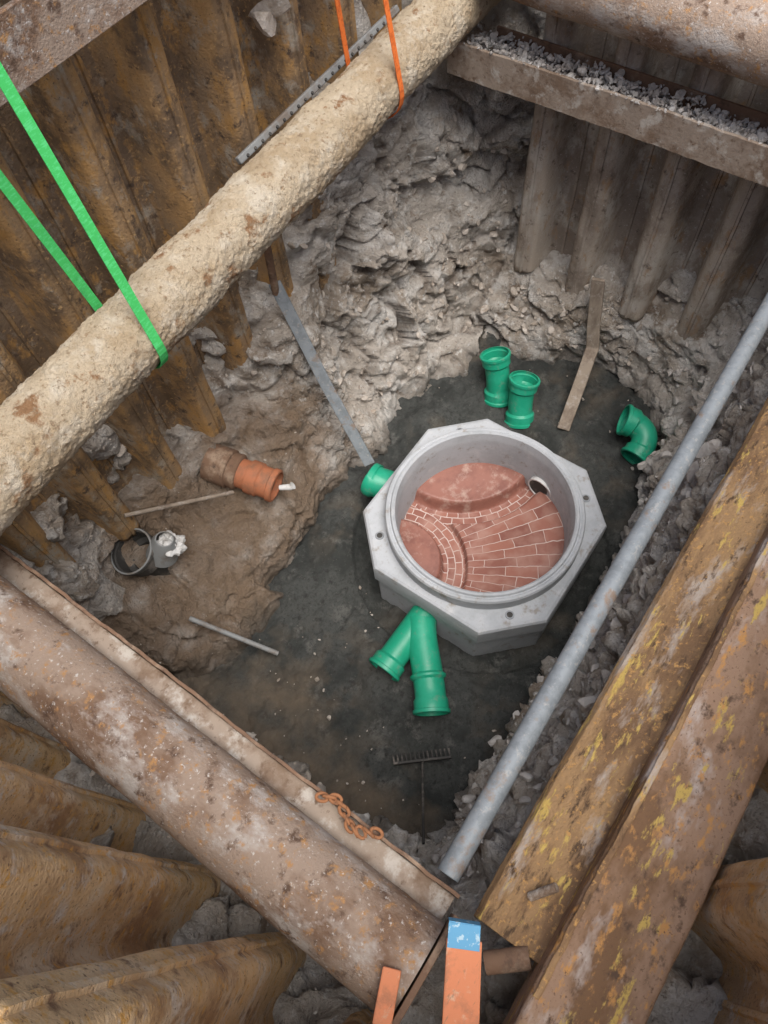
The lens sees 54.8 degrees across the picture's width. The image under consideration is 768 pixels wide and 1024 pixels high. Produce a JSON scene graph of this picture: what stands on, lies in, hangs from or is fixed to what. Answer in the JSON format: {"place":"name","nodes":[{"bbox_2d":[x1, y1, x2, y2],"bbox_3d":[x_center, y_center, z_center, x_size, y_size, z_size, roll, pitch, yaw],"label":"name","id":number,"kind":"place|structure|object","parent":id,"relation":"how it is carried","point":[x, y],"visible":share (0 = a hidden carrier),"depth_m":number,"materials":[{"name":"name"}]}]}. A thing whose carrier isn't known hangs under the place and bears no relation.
{"place":"outdoors","nodes":[
{"label":"outdoors","id":0,"kind":"place"},
{"bbox_2d":[124,490,233,517],"bbox_3d":[-1.139,-0.049,4.156,0.583,0.302,0.024,-28,64,-11],"label":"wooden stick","id":1,"kind":"object","parent":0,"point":[171,505],"visible":1,"depth_m":4.14,"materials":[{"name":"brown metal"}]},
{"bbox_2d":[0,0,767,1023],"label":"excavation soil","id":2,"kind":"structure","parent":0,"point":[268,412],"depth_m":4.40,"materials":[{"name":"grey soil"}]},
{"bbox_2d":[111,528,170,576],"bbox_3d":[-1.384,0.270,4.299,0.272,0.418,0.329,31,68,18],"label":"black pipe socket","id":3,"kind":"object","parent":2,"relation":"on","point":[141,538],"visible":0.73,"depth_m":4.20,"materials":[{"name":"plastic"}]},
{"bbox_2d":[146,531,177,567],"bbox_3d":[-1.263,0.203,4.176,0.185,0.211,0.193,31,68,18],"label":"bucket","id":4,"kind":"object","parent":2,"relation":"on","point":[162,559],"visible":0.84,"depth_m":4.13,"materials":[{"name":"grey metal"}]},
{"bbox_2d":[156,530,186,556],"bbox_3d":[-1.197,0.182,4.169,0.170,0.140,0.168,16,64,12],"label":"plastic bag","id":5,"kind":"object","parent":4,"relation":"on","point":[165,539],"visible":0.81,"depth_m":4.15,"materials":[{"name":"white plastic"}]},
{"bbox_2d":[0,691,372,1023],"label":"sheet pile wall","id":6,"kind":"structure","parent":2,"relation":"on","point":[90,925],"depth_m":1.72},
{"bbox_2d":[0,0,401,566],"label":"sheet pile wall","id":7,"kind":"structure","parent":2,"relation":"on","point":[152,118],"depth_m":3.18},
{"bbox_2d":[0,0,146,106],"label":"steel waler","id":8,"kind":"object","parent":7,"relation":"attached to","point":[39,39],"visible":0.95,"depth_m":2.20,"materials":[{"name":"paint"}]},
{"bbox_2d":[0,575,459,1023],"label":"steel strut","id":9,"kind":"object","parent":7,"relation":"attached to","point":[350,920],"visible":0.98,"depth_m":2.20,"materials":[{"name":"paint"}]},
{"bbox_2d":[0,545,459,919],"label":"steel waler","id":10,"kind":"object","parent":9,"relation":"attached to","point":[421,885],"visible":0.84,"depth_m":2.47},
{"bbox_2d":[315,791,383,839],"bbox_3d":[-0.111,0.941,2.285,0.248,0.058,0.074,31,68,18],"label":"rusty chain","id":11,"kind":"object","parent":10,"relation":"on","point":[334,800],"visible":1,"depth_m":2.28,"materials":[{"name":"metal"}]},
{"bbox_2d":[438,292,767,882],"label":"scaffold tube","id":12,"kind":"object","parent":10,"relation":"attached to","point":[465,843],"visible":1,"depth_m":2.66,"materials":[{"name":"grey metal"}]},
{"bbox_2d":[372,966,400,1023],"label":"timber wedge","id":13,"kind":"object","parent":9,"relation":"on","point":[387,996],"visible":1,"depth_m":1.91,"materials":[{"name":"orange paint"}]},
{"bbox_2d":[254,0,288,32],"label":"concrete lump","id":14,"kind":"object","parent":7,"relation":"attached to","point":[270,8],"visible":1,"depth_m":3.06,"materials":[{"name":"grey concrete"}]},
{"bbox_2d":[200,444,295,501],"bbox_3d":[-0.797,-0.212,4.393,0.564,0.269,0.240,19,65,13],"label":"orange pipe stub","id":15,"kind":"object","parent":2,"relation":"on","point":[225,467],"visible":1,"depth_m":4.33,"materials":[{"name":"plastic"}]},
{"bbox_2d":[264,246,278,295],"bbox_3d":[-0.595,-1.302,3.863,0.062,0.432,0.044,-20,63,-7],"label":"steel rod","id":16,"kind":"object","parent":2,"relation":"in","point":[270,265],"visible":0.66,"depth_m":3.89,"materials":[{"name":"metal"}]},
{"bbox_2d":[235,5,399,164],"bbox_3d":[-0.290,-2.034,3.490,0.045,0.099,1.251,31,68,18],"label":"perforated rail","id":17,"kind":"object","parent":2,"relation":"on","point":[270,130],"visible":0.92,"depth_m":3.45,"materials":[{"name":"grey metal"}]},
{"bbox_2d":[269,280,373,465],"bbox_3d":[-0.345,-0.774,4.379,0.071,1.143,0.692,-40,67,-16],"label":"levelling lath","id":18,"kind":"object","parent":2,"relation":"on","point":[290,314],"visible":0.98,"depth_m":4.35,"materials":[{"name":"grey metal"}]},
{"bbox_2d":[174,332,648,838],"bbox_3d":[0.452,0.190,4.724,2.600,0.203,4.300,31,68,18],"label":"sand bed","id":19,"kind":"object","parent":2,"relation":"on","point":[328,569],"visible":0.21,"depth_m":4.43,"materials":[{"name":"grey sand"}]},
{"bbox_2d":[188,616,278,655],"bbox_3d":[-0.872,0.724,4.314,0.510,0.277,0.032,13,64,10],"label":"reinforcing bar","id":20,"kind":"object","parent":19,"relation":"on","point":[232,635],"visible":1,"depth_m":4.30,"materials":[{"name":"grey metal"}]},
{"bbox_2d":[369,605,450,715],"bbox_3d":[0.132,0.838,4.271,0.442,0.238,0.681,-4,62,1],"label":"pipe branch fitting","id":21,"kind":"object","parent":19,"relation":"on","point":[413,638],"visible":0.94,"depth_m":4.19,"materials":[{"name":"green plastic"}]},
{"bbox_2d":[392,748,451,844],"bbox_3d":[0.220,1.460,3.829,0.326,0.356,0.490,-7,62,0],"label":"garden rake","id":22,"kind":"object","parent":19,"relation":"on","point":[420,760],"visible":1,"depth_m":4.04,"materials":[{"name":"black metal"}]},
{"bbox_2d":[361,419,606,655],"bbox_3d":[0.518,0.096,4.564,1.424,0.703,1.240,31,68,18],"label":"manhole base","id":23,"kind":"object","parent":19,"relation":"on","point":[484,536],"visible":0.99,"depth_m":4.45,"materials":[{"name":"concrete"}]},
{"bbox_2d":[480,346,510,407],"bbox_3d":[0.785,-0.941,5.159,0.212,0.407,0.342,-13,62,-3],"label":"pipe coupling","id":24,"kind":"object","parent":19,"relation":"on","point":[496,361],"visible":0.88,"depth_m":5.12,"materials":[{"name":"green plastic"}]},
{"bbox_2d":[504,370,540,428],"bbox_3d":[0.945,-0.759,5.076,0.212,0.398,0.334,4,62,6],"label":"pipe coupling","id":25,"kind":"object","parent":19,"relation":"on","point":[523,385],"visible":0.99,"depth_m":5.04,"materials":[{"name":"green plastic"}]},
{"bbox_2d":[557,277,605,431],"bbox_3d":[1.331,-1.016,4.876,0.160,0.771,0.688,12,64,10],"label":"timber plank","id":26,"kind":"object","parent":19,"relation":"on","point":[597,289],"visible":1,"depth_m":5.04,"materials":[{"name":"brown wood"}]},
{"bbox_2d":[616,404,657,469],"bbox_3d":[1.662,-0.491,4.868,0.261,0.314,0.383,11,63,9],"label":"pipe bend","id":27,"kind":"object","parent":19,"relation":"on","point":[636,426],"visible":0.95,"depth_m":4.80,"materials":[{"name":"green plastic"}]},
{"bbox_2d":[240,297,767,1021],"bbox_3d":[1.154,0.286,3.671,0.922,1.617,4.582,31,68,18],"label":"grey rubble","id":28,"kind":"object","parent":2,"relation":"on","point":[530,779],"visible":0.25,"depth_m":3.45,"materials":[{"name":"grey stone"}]},
{"bbox_2d":[474,397,767,1023],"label":"steel waler","id":29,"kind":"object","parent":2,"relation":"on","point":[594,897],"visible":1,"depth_m":2.11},
{"bbox_2d":[442,917,481,1023],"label":"orange marker board","id":30,"kind":"object","parent":29,"relation":"on","point":[462,989],"visible":1,"depth_m":1.85,"materials":[{"name":"paint"}]},
{"bbox_2d":[514,13,767,342],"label":"sheet pile wall","id":31,"kind":"structure","parent":2,"relation":"on","point":[595,197],"depth_m":4.30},
{"bbox_2d":[447,25,767,186],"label":"steel waler","id":32,"kind":"object","parent":31,"relation":"attached to","point":[729,152],"visible":0.88,"depth_m":3.62,"materials":[{"name":"grey metal"}]},
{"bbox_2d":[461,26,767,144],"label":"waler debris","id":33,"kind":"object","parent":32,"relation":"on","point":[670,102],"visible":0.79,"depth_m":3.64,"materials":[{"name":"grey gravel"}]},
{"bbox_2d":[512,0,767,88],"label":"steel strut","id":34,"kind":"object","parent":31,"relation":"attached to","point":[729,37],"visible":1,"depth_m":3.12,"materials":[{"name":"paint"}]},
{"bbox_2d":[646,761,767,1023],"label":"sheet pile wall","id":35,"kind":"structure","parent":2,"relation":"on","point":[729,928],"depth_m":1.82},
{"bbox_3d":[-2.271,0.003,1.282,0.700,0.165,0.200,31,68,18],"label":"timber bearer","id":36,"kind":"object","parent":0,"visible":0},
{"bbox_3d":[-0.799,-1.941,2.044,0.140,0.140,5.200,31,68,18],"label":"carrier beam","id":37,"kind":"object","parent":36,"relation":"on","visible":0},
{"bbox_2d":[0,62,167,368],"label":"green lifting sling","id":38,"kind":"object","parent":37,"relation":"hanging from","point":[34,133],"visible":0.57,"depth_m":2.40,"materials":[{"name":"green fabric"}]},
{"bbox_2d":[0,0,500,536],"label":"crusted utility pipe","id":39,"kind":"object","parent":38,"relation":"hanging from","point":[60,406],"visible":0.98,"depth_m":2.86,"materials":[{"name":"beige concrete"}]},
{"bbox_2d":[334,0,403,118],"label":"orange lifting sling","id":40,"kind":"object","parent":37,"relation":"hanging from","point":[391,36],"visible":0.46,"depth_m":3.27,"materials":[{"name":"orange fabric"}]}
]}

